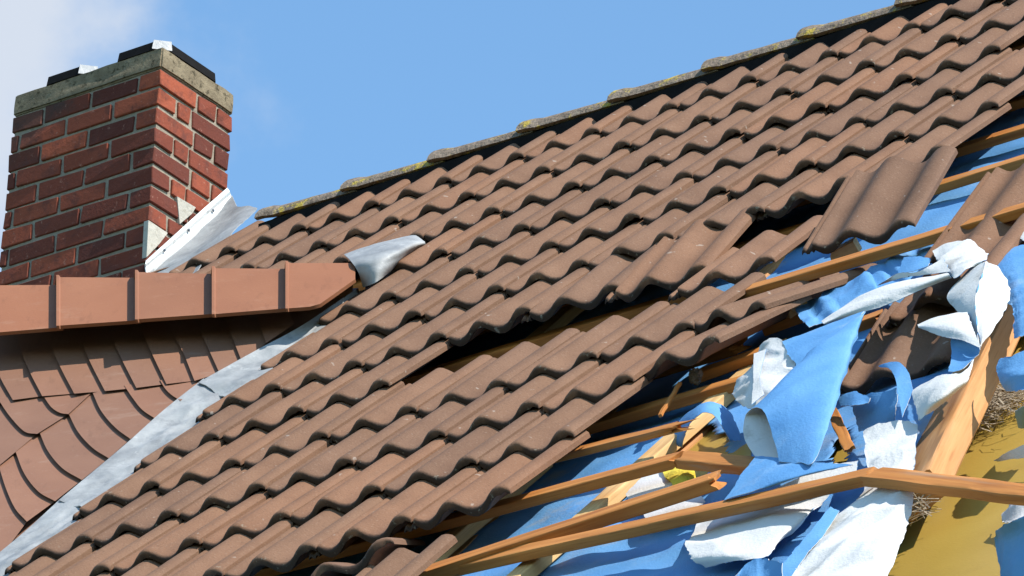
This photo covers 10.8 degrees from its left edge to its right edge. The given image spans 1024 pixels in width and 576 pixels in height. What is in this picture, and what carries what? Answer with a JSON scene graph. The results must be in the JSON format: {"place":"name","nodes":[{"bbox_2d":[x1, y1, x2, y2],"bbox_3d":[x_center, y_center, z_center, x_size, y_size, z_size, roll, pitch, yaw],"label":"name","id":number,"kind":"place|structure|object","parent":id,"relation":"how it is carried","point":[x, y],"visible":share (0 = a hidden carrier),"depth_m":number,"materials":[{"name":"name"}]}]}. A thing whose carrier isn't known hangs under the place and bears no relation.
{"place":"outdoors","nodes":[
{"label":"outdoors","id":0,"kind":"place"},
{"bbox_2d":[0,0,894,271],"label":"sky","id":1,"kind":"structure","parent":0,"point":[326,94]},
{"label":"house","id":2,"kind":"object","parent":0,"visible":0},
{"bbox_2d":[0,40,232,284],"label":"chimney","id":3,"kind":"object","parent":2,"relation":"on","point":[118,168],"visible":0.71,"depth_m":18.77,"materials":[{"name":"red brick"}]},
{"bbox_2d":[145,188,256,272],"bbox_3d":[-1.063,-0.154,18.281,0.367,0.896,0.914,3,-27,0],"label":"chimney flashing","id":4,"kind":"object","parent":3,"relation":"attached to","point":[220,217],"visible":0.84,"depth_m":18.53,"materials":[{"name":"white metal"}]},
{"bbox_2d":[277,35,1023,575],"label":"underlay sheet","id":5,"kind":"object","parent":2,"relation":"attached to","point":[663,553],"visible":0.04,"depth_m":13.33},
{"bbox_2d":[11,288,358,542],"bbox_3d":[-1.365,0.841,16.134,1.790,2.142,3.119,-5,-28,15],"label":"roof boarding","id":6,"kind":"object","parent":5,"relation":"on","point":[300,318],"visible":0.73,"depth_m":16.12,"materials":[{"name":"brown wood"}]},
{"bbox_2d":[0,285,63,335],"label":"wing ridge tile","id":7,"kind":"object","parent":6,"relation":"attached to","point":[24,309],"visible":0.98,"depth_m":16.27,"materials":[{"name":"ceramic"}]},
{"bbox_2d":[17,332,73,395],"bbox_3d":[-1.411,0.208,16.191,0.106,0.480,0.521,11,-28,-16],"label":"roof slate","id":8,"kind":"object","parent":6,"relation":"attached to","point":[45,369],"visible":0.82,"depth_m":16.13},
{"bbox_2d":[16,433,80,500],"bbox_3d":[-1.336,0.507,15.411,0.121,0.400,0.398,17,-30,-25],"label":"roof slate","id":9,"kind":"object","parent":6,"relation":"attached to","point":[47,474],"visible":1,"depth_m":15.38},
{"bbox_2d":[40,414,107,479],"bbox_3d":[-1.265,0.452,15.510,0.126,0.395,0.389,17,-30,-25],"label":"roof slate","id":10,"kind":"object","parent":6,"relation":"attached to","point":[70,449],"visible":1,"depth_m":15.49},
{"bbox_2d":[55,275,140,328],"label":"wing ridge tile","id":11,"kind":"object","parent":6,"relation":"attached to","point":[90,301],"visible":0.93,"depth_m":16.23,"materials":[{"name":"ceramic"}]},
{"bbox_2d":[79,326,133,390],"bbox_3d":[-1.218,0.194,16.127,0.102,0.465,0.484,11,-28,-16],"label":"roof slate","id":12,"kind":"object","parent":6,"relation":"attached to","point":[106,362],"visible":0.88,"depth_m":16.09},
{"bbox_2d":[59,378,222,506],"bbox_3d":[-1.000,0.442,15.336,0.281,0.735,0.608,-18,-34,34],"label":"valley flashing","id":13,"kind":"object","parent":6,"relation":"attached to","point":[174,419],"visible":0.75,"depth_m":15.41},
{"bbox_2d":[134,270,211,322],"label":"wing ridge tile","id":14,"kind":"object","parent":6,"relation":"attached to","point":[167,296],"visible":0.94,"depth_m":16.17,"materials":[{"name":"ceramic"}]},
{"bbox_2d":[211,266,285,317],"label":"wing ridge tile","id":15,"kind":"object","parent":6,"relation":"attached to","point":[242,291],"visible":0.93,"depth_m":16.11,"materials":[{"name":"ceramic"}]},
{"bbox_2d":[198,289,357,396],"bbox_3d":[-0.617,0.175,15.895,0.558,0.603,0.244,22,-33,-33],"label":"valley flashing","id":16,"kind":"object","parent":6,"relation":"attached to","point":[229,379],"visible":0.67,"depth_m":15.83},
{"bbox_2d":[284,261,355,311],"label":"wing ridge tile","id":17,"kind":"object","parent":6,"relation":"attached to","point":[310,286],"visible":0.94,"depth_m":16.09,"materials":[{"name":"ceramic"}]},
{"bbox_2d":[526,305,583,337],"bbox_3d":[-0.144,0.321,14.606,0.065,5.000,0.032,-17,-77,34],"label":"counter batten","id":18,"kind":"object","parent":5,"relation":"on","point":[564,316],"visible":0.04,"depth_m":15.07,"materials":[{"name":"brown wood"}]},
{"bbox_2d":[167,517,295,575],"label":"roof tile","id":19,"kind":"object","parent":18,"relation":"on","point":[225,556],"visible":0.97,"depth_m":13.59,"materials":[{"name":"tile"}]},
{"bbox_2d":[254,451,684,575],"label":"roof batten","id":20,"kind":"object","parent":18,"relation":"attached to","point":[630,472],"visible":0.62,"depth_m":12.98,"materials":[{"name":"brown wood"}]},
{"bbox_2d":[224,491,384,575],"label":"roof tile","id":21,"kind":"object","parent":20,"relation":"on","point":[292,548],"visible":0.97,"depth_m":13.39,"materials":[{"name":"tile"}]},
{"bbox_2d":[309,463,480,559],"bbox_3d":[-0.274,0.545,13.318,0.330,0.058,0.422,-17,9,34],"label":"roof tile","id":22,"kind":"object","parent":20,"relation":"on","point":[388,516],"visible":0.95,"depth_m":13.22,"materials":[{"name":"ceramic"}]},
{"bbox_2d":[404,430,590,532],"bbox_3d":[-0.037,0.472,13.149,0.329,0.058,0.421,-17,9,33],"label":"roof tile","id":23,"kind":"object","parent":20,"relation":"on","point":[481,492],"visible":1,"depth_m":13.05,"materials":[{"name":"concrete"}]},
{"bbox_2d":[585,375,741,434],"bbox_3d":[-0.401,0.537,14.028,2.550,0.056,0.026,-17,-77,34],"label":"roof batten","id":24,"kind":"object","parent":18,"relation":"on","point":[648,409],"visible":0.24,"depth_m":13.47,"materials":[{"name":"brown wood"}]},
{"bbox_2d":[55,515,181,575],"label":"roof tile","id":25,"kind":"object","parent":24,"relation":"on","point":[110,556],"visible":0.94,"depth_m":14.18,"materials":[{"name":"tile"}]},
{"bbox_2d":[112,489,268,575],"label":"roof tile","id":26,"kind":"object","parent":24,"relation":"on","point":[184,535],"visible":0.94,"depth_m":13.99,"materials":[{"name":"tile"}]},
{"bbox_2d":[201,463,357,550],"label":"roof tile","id":27,"kind":"object","parent":24,"relation":"on","point":[254,522],"visible":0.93,"depth_m":13.83,"materials":[{"name":"concrete"}]},
{"bbox_2d":[291,435,447,525],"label":"roof tile","id":28,"kind":"object","parent":24,"relation":"on","point":[353,491],"visible":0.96,"depth_m":13.66,"materials":[{"name":"concrete"}]},
{"bbox_2d":[380,406,542,497],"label":"roof tile","id":29,"kind":"object","parent":24,"relation":"on","point":[446,462],"visible":0.94,"depth_m":13.50,"materials":[{"name":"concrete"}]},
{"bbox_2d":[478,376,652,469],"bbox_3d":[0.123,0.339,13.435,0.330,0.058,0.422,-17,9,34],"label":"roof tile","id":30,"kind":"object","parent":24,"relation":"on","point":[574,417],"visible":0.96,"depth_m":13.34,"materials":[{"name":"concrete"}]},
{"bbox_2d":[355,41,1023,267],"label":"roof batten","id":31,"kind":"object","parent":18,"relation":"on","point":[1018,46],"visible":0.01,"depth_m":15.79,"materials":[{"name":"brown wood"}]},
{"bbox_2d":[661,91,793,165],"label":"roof tile","id":32,"kind":"object","parent":31,"relation":"on","point":[720,133],"visible":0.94,"depth_m":16.05,"materials":[{"name":"concrete"}]},
{"bbox_2d":[743,65,877,140],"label":"roof tile","id":33,"kind":"object","parent":31,"relation":"on","point":[796,110],"visible":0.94,"depth_m":15.89,"materials":[{"name":"concrete"}]},
{"bbox_2d":[823,38,960,113],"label":"roof tile","id":34,"kind":"object","parent":31,"relation":"on","point":[879,84],"visible":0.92,"depth_m":15.73,"materials":[{"name":"concrete"}]},
{"bbox_2d":[478,154,1023,335],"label":"roof batten","id":35,"kind":"object","parent":18,"relation":"on","point":[968,177],"visible":0.05,"depth_m":14.43,"materials":[{"name":"brown wood"}]},
{"bbox_2d":[195,343,343,422],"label":"roof tile","id":36,"kind":"object","parent":35,"relation":"on","point":[279,376],"visible":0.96,"depth_m":15.44,"materials":[{"name":"ceramic"}]},
{"bbox_2d":[282,314,425,395],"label":"roof tile","id":37,"kind":"object","parent":35,"relation":"on","point":[344,361],"visible":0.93,"depth_m":15.28,"materials":[{"name":"ceramic"}]},
{"bbox_2d":[363,290,510,371],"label":"roof tile","id":38,"kind":"object","parent":35,"relation":"on","point":[426,335],"visible":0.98,"depth_m":15.11,"materials":[{"name":"concrete"}]},
{"bbox_2d":[757,134,908,221],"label":"roof tile","id":39,"kind":"object","parent":35,"relation":"on","point":[822,187],"visible":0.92,"depth_m":14.72,"materials":[{"name":"concrete"}]},
{"bbox_2d":[731,95,1023,199],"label":"roof batten","id":40,"kind":"object","parent":18,"relation":"on","point":[1016,103],"visible":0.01,"depth_m":15.06,"materials":[{"name":"brown wood"}]},
{"bbox_2d":[318,252,451,324],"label":"roof tile","id":41,"kind":"object","parent":40,"relation":"on","point":[369,298],"visible":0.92,"depth_m":16.00,"materials":[{"name":"concrete"}]},
{"bbox_2d":[395,228,533,303],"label":"roof tile","id":42,"kind":"object","parent":40,"relation":"on","point":[475,259],"visible":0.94,"depth_m":15.84,"materials":[{"name":"concrete"}]},
{"bbox_2d":[478,203,611,277],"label":"roof tile","id":43,"kind":"object","parent":40,"relation":"on","point":[535,244],"visible":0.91,"depth_m":15.67,"materials":[{"name":"concrete"}]},
{"bbox_2d":[559,176,697,252],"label":"roof tile","id":44,"kind":"object","parent":40,"relation":"on","point":[611,223],"visible":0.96,"depth_m":15.49,"materials":[{"name":"concrete"}]},
{"bbox_2d":[642,148,779,224],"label":"roof tile","id":45,"kind":"object","parent":40,"relation":"on","point":[726,178],"visible":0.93,"depth_m":15.33,"materials":[{"name":"ceramic"}]},
{"bbox_2d":[729,121,866,198],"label":"roof tile","id":46,"kind":"object","parent":40,"relation":"on","point":[782,169],"visible":0.95,"depth_m":15.17,"materials":[{"name":"ceramic"}]},
{"bbox_2d":[812,92,957,170],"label":"roof tile","id":47,"kind":"object","parent":40,"relation":"on","point":[869,141],"visible":0.91,"depth_m":15.00,"materials":[{"name":"concrete"}]},
{"bbox_2d":[907,75,1023,141],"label":"roof tile","id":48,"kind":"object","parent":40,"relation":"on","point":[959,112],"visible":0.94,"depth_m":14.82,"materials":[{"name":"concrete"}]},
{"bbox_2d":[754,124,1023,220],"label":"roof batten","id":49,"kind":"object","parent":18,"relation":"on","point":[990,140],"visible":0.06,"depth_m":14.75,"materials":[{"name":"brown wood"}]},
{"bbox_2d":[259,297,396,369],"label":"roof tile","id":50,"kind":"object","parent":49,"relation":"on","point":[338,330],"visible":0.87,"depth_m":15.73,"materials":[{"name":"concrete"}]},
{"bbox_2d":[341,271,478,347],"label":"roof tile","id":51,"kind":"object","parent":49,"relation":"on","point":[403,313],"visible":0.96,"depth_m":15.55,"materials":[{"name":"concrete"}]},
{"bbox_2d":[423,246,559,321],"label":"roof tile","id":52,"kind":"object","parent":49,"relation":"on","point":[481,289],"visible":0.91,"depth_m":15.39,"materials":[{"name":"concrete"}]},
{"bbox_2d":[505,217,642,296],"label":"roof tile","id":53,"kind":"object","parent":49,"relation":"on","point":[557,268],"visible":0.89,"depth_m":15.23,"materials":[{"name":"concrete"}]},
{"bbox_2d":[589,190,730,269],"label":"roof tile","id":54,"kind":"object","parent":49,"relation":"on","point":[673,223],"visible":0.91,"depth_m":15.07,"materials":[{"name":"ceramic"}]},
{"bbox_2d":[866,102,1011,172],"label":"roof tile","id":55,"kind":"object","parent":49,"relation":"on","point":[924,148],"visible":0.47,"depth_m":14.60,"materials":[{"name":"concrete"}]},
{"label":"roof batten","id":56,"kind":"object","parent":18,"relation":"attached to","visible":0},
{"bbox_2d":[874,0,1005,71],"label":"roof tile","id":57,"kind":"object","parent":56,"relation":"on","point":[923,45],"visible":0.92,"depth_m":16.00,"materials":[{"name":"ceramic"}]},
{"bbox_2d":[521,245,654,323],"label":"roof tile","id":58,"kind":"object","parent":5,"relation":"on","point":[596,286],"visible":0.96,"depth_m":14.77,"materials":[{"name":"concrete"}]},
{"bbox_2d":[258,0,959,228],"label":"ridge closure","id":59,"kind":"object","parent":5,"relation":"on","point":[871,26],"visible":0.09,"depth_m":17.14,"materials":[{"name":"black concrete"}]},
{"bbox_2d":[507,338,786,575],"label":"counter batten","id":60,"kind":"object","parent":5,"relation":"on","point":[616,493],"visible":0.44,"depth_m":12.95,"materials":[{"name":"brown wood"}]},
{"bbox_2d":[419,470,727,575],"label":"roof batten","id":61,"kind":"object","parent":60,"relation":"attached to","point":[634,507],"visible":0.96,"depth_m":12.52,"materials":[{"name":"brown wood"}]},
{"bbox_2d":[455,467,877,575],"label":"roof batten","id":62,"kind":"object","parent":60,"relation":"attached to","point":[711,511],"visible":1,"depth_m":12.19,"materials":[{"name":"brown wood"}]},
{"bbox_2d":[685,495,829,567],"bbox_3d":[0.489,0.552,12.031,0.468,0.354,0.339,-20,-35,37],"label":"membrane flap","id":63,"kind":"object","parent":62,"relation":"hanging from","point":[763,533],"visible":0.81,"depth_m":11.92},
{"bbox_2d":[724,456,851,500],"bbox_3d":[0.593,0.370,12.067,0.138,0.199,0.441,16,-30,-23],"label":"membrane flap","id":64,"kind":"object","parent":62,"relation":"on","point":[759,472],"visible":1,"depth_m":12.06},
{"bbox_2d":[743,311,865,464],"bbox_3d":[0.654,0.233,12.510,0.239,0.779,0.804,-3,-28,10],"label":"membrane flap","id":65,"kind":"object","parent":64,"relation":"on","point":[788,417],"visible":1,"depth_m":12.42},
{"bbox_2d":[605,207,760,303],"bbox_3d":[0.465,-0.088,14.688,0.330,0.424,0.058,-14,-73,28],"label":"roof tile","id":66,"kind":"object","parent":5,"relation":"on","point":[675,263],"visible":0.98,"depth_m":14.63,"materials":[{"name":"concrete"}]},
{"bbox_2d":[830,237,861,259],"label":"wood block","id":67,"kind":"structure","parent":5,"relation":"on","point":[850,246],"depth_m":14.04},
{"bbox_2d":[802,146,957,254],"bbox_3d":[0.963,-0.228,14.125,0.330,0.421,0.058,-11,-66,27],"label":"roof tile","id":68,"kind":"object","parent":67,"relation":"on","point":[887,199],"visible":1,"depth_m":14.09,"materials":[{"name":"concrete"}]},
{"bbox_2d":[734,203,1023,301],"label":"roof batten","id":69,"kind":"object","parent":5,"relation":"on","point":[902,246],"visible":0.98,"depth_m":13.71,"materials":[{"name":"brown wood"}]},
{"bbox_2d":[795,245,931,326],"bbox_3d":[0.898,-0.035,13.552,0.356,0.333,0.346,3,-27,0],"label":"membrane flap","id":70,"kind":"object","parent":69,"relation":"hanging from","point":[816,311],"visible":0.67,"depth_m":13.60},
{"bbox_2d":[839,289,956,396],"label":"roof tile","id":71,"kind":"object","parent":5,"relation":"on","point":[912,348],"visible":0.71,"depth_m":12.93,"materials":[{"name":"concrete"}]},
{"bbox_2d":[882,213,1023,328],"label":"roof tile","id":72,"kind":"object","parent":71,"relation":"on","point":[997,248],"visible":0.58,"depth_m":13.11,"materials":[{"name":"concrete"}]},
{"bbox_2d":[925,163,1023,264],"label":"roof tile","id":73,"kind":"object","parent":72,"relation":"on","point":[996,191],"visible":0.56,"depth_m":13.52,"materials":[{"name":"concrete"}]},
{"bbox_2d":[829,336,1023,575],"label":"attic lining","id":74,"kind":"object","parent":5,"relation":"attached to","point":[954,536],"visible":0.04,"depth_m":11.77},
{"bbox_2d":[860,467,1023,505],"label":"roof batten","id":75,"kind":"object","parent":74,"relation":"attached to","point":[981,489],"visible":1,"depth_m":11.39,"materials":[{"name":"brown wood"}]},
{"bbox_2d":[909,303,1019,521],"bbox_3d":[1.048,0.240,12.383,0.119,1.419,0.072,-41,-86,22],"label":"rafter","id":76,"kind":"object","parent":5,"relation":"on","point":[946,438],"visible":0.67,"depth_m":12.13,"materials":[{"name":"brown wood"}]},
{"bbox_2d":[793,420,917,575],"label":"membrane flap","id":77,"kind":"object","parent":76,"relation":"hanging from","point":[864,533],"visible":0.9,"depth_m":11.46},
{"bbox_2d":[947,261,1010,346],"bbox_3d":[1.109,0.040,12.636,0.120,0.500,0.550,5,-27,-4],"label":"membrane flap","id":78,"kind":"object","parent":76,"relation":"attached to","point":[979,293],"visible":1,"depth_m":12.63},
{"label":"counter batten","id":79,"kind":"object","parent":5,"relation":"on","visible":0},
{"bbox_2d":[353,280,364,290],"bbox_3d":[0.947,-0.452,15.801,6.800,0.058,0.035,-17,-77,34],"label":"roof batten","id":80,"kind":"object","parent":79,"relation":"on","point":[358,284],"visible":0.02,"depth_m":16.77,"materials":[{"name":"brown wood"}]},
{"bbox_2d":[450,185,583,259],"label":"roof tile","id":81,"kind":"object","parent":80,"relation":"on","point":[506,228],"visible":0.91,"depth_m":16.11,"materials":[{"name":"concrete"}]},
{"bbox_2d":[531,160,664,234],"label":"roof tile","id":82,"kind":"object","parent":80,"relation":"on","point":[581,206],"visible":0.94,"depth_m":15.95,"materials":[{"name":"concrete"}]},
{"bbox_2d":[610,132,749,208],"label":"roof tile","id":83,"kind":"object","parent":80,"relation":"on","point":[691,163],"visible":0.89,"depth_m":15.79,"materials":[{"name":"concrete"}]},
{"bbox_2d":[693,107,831,181],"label":"roof tile","id":84,"kind":"object","parent":80,"relation":"on","point":[777,136],"visible":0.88,"depth_m":15.62,"materials":[{"name":"concrete"}]},
{"bbox_2d":[779,77,915,154],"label":"roof tile","id":85,"kind":"object","parent":80,"relation":"on","point":[832,125],"visible":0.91,"depth_m":15.46,"materials":[{"name":"concrete"}]},
{"bbox_2d":[866,47,1012,126],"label":"roof tile","id":86,"kind":"object","parent":80,"relation":"on","point":[916,98],"visible":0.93,"depth_m":15.29,"materials":[{"name":"concrete"}]},
{"bbox_2d":[653,337,751,379],"bbox_3d":[-0.329,0.434,14.366,2.337,0.054,0.026,-17,-77,34],"label":"roof batten","id":87,"kind":"object","parent":79,"relation":"attached to","point":[736,348],"visible":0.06,"depth_m":13.74,"materials":[{"name":"brown wood"}]},
{"bbox_2d":[4,486,158,574],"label":"roof tile","id":88,"kind":"object","parent":87,"relation":"on","point":[76,534],"visible":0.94,"depth_m":14.62,"materials":[{"name":"tile"}]},
{"bbox_2d":[93,464,243,547],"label":"roof tile","id":89,"kind":"object","parent":87,"relation":"on","point":[152,515],"visible":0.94,"depth_m":14.44,"materials":[{"name":"concrete"}]},
{"bbox_2d":[179,436,331,522],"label":"roof tile","id":90,"kind":"object","parent":87,"relation":"on","point":[243,485],"visible":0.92,"depth_m":14.28,"materials":[{"name":"concrete"}]},
{"bbox_2d":[267,411,418,497],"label":"roof tile","id":91,"kind":"object","parent":87,"relation":"on","point":[327,463],"visible":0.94,"depth_m":14.11,"materials":[{"name":"concrete"}]},
{"bbox_2d":[355,385,507,469],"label":"roof tile","id":92,"kind":"object","parent":87,"relation":"on","point":[414,436],"visible":0.91,"depth_m":13.95,"materials":[{"name":"ceramic"}]},
{"bbox_2d":[446,356,605,442],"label":"roof tile","id":93,"kind":"object","parent":87,"relation":"on","point":[511,406],"visible":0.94,"depth_m":13.78,"materials":[{"name":"concrete"}]},
{"bbox_2d":[542,328,700,414],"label":"roof tile","id":94,"kind":"object","parent":87,"relation":"on","point":[606,378],"visible":0.86,"depth_m":13.61,"materials":[{"name":"concrete"}]},
{"bbox_2d":[599,272,765,362],"bbox_3d":[0.433,0.082,13.993,0.330,0.058,0.422,-17,9,34],"label":"roof tile","id":95,"kind":"object","parent":87,"relation":"on","point":[658,330],"visible":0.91,"depth_m":13.92,"materials":[{"name":"concrete"}]},
{"bbox_2d":[668,215,822,301],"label":"roof tile","id":96,"kind":"object","parent":95,"relation":"on","point":[734,265],"visible":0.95,"depth_m":14.26,"materials":[{"name":"ceramic"}]},
{"bbox_2d":[625,295,811,382],"bbox_3d":[0.520,0.127,13.597,0.330,0.058,0.424,-20,2,40],"label":"roof tile","id":97,"kind":"object","parent":87,"relation":"on","point":[692,351],"visible":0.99,"depth_m":13.47,"materials":[{"name":"concrete"}]},
{"bbox_2d":[690,263,876,332],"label":"roof tile","id":98,"kind":"object","parent":97,"relation":"on","point":[734,312],"visible":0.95,"depth_m":13.67,"materials":[{"name":"concrete"}]},
{"label":"roof batten","id":99,"kind":"object","parent":79,"relation":"attached to","visible":0},
{"bbox_2d":[72,437,224,520],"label":"roof tile","id":100,"kind":"object","parent":99,"relation":"on","point":[141,482],"visible":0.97,"depth_m":14.89,"materials":[{"name":"concrete"}]},
{"bbox_2d":[158,411,306,495],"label":"roof tile","id":101,"kind":"object","parent":99,"relation":"on","point":[223,458],"visible":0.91,"depth_m":14.72,"materials":[{"name":"ceramic"}]},
{"bbox_2d":[243,380,404,469],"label":"roof tile","id":102,"kind":"object","parent":99,"relation":"on","point":[327,422],"visible":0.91,"depth_m":14.57,"materials":[{"name":"concrete"}]},
{"bbox_2d":[329,355,492,443],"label":"roof tile","id":103,"kind":"object","parent":99,"relation":"on","point":[396,405],"visible":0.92,"depth_m":14.41,"materials":[{"name":"concrete"}]},
{"bbox_2d":[417,328,580,417],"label":"roof tile","id":104,"kind":"object","parent":99,"relation":"on","point":[481,380],"visible":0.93,"depth_m":14.26,"materials":[{"name":"concrete"}]},
{"bbox_2d":[505,301,670,391],"bbox_3d":[0.191,0.159,14.149,0.330,0.058,0.421,-17,9,34],"label":"roof tile","id":105,"kind":"object","parent":99,"relation":"on","point":[572,353],"visible":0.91,"depth_m":14.07,"materials":[{"name":"concrete"}]},
{"label":"counter batten","id":106,"kind":"object","parent":5,"relation":"on","visible":0},
{"bbox_2d":[401,294,687,384],"bbox_3d":[-0.924,0.458,15.562,3.650,0.057,0.031,-17,-77,34],"label":"roof batten","id":107,"kind":"object","parent":106,"relation":"attached to","point":[587,325],"visible":0.19,"depth_m":14.83,"materials":[{"name":"brown wood"}]},
{"bbox_2d":[134,388,285,472],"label":"roof tile","id":108,"kind":"object","parent":107,"relation":"on","point":[219,424],"visible":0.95,"depth_m":15.17,"materials":[{"name":"concrete"}]},
{"bbox_2d":[222,365,365,443],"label":"roof tile","id":109,"kind":"object","parent":107,"relation":"on","point":[283,411],"visible":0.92,"depth_m":14.99,"materials":[{"name":"concrete"}]},
{"bbox_2d":[305,338,454,418],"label":"roof tile","id":110,"kind":"object","parent":107,"relation":"on","point":[390,371],"visible":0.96,"depth_m":14.83,"materials":[{"name":"ceramic"}]},
{"bbox_2d":[448,265,591,345],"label":"roof tile","id":111,"kind":"object","parent":107,"relation":"on","point":[507,314],"visible":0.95,"depth_m":14.93,"materials":[{"name":"concrete"}]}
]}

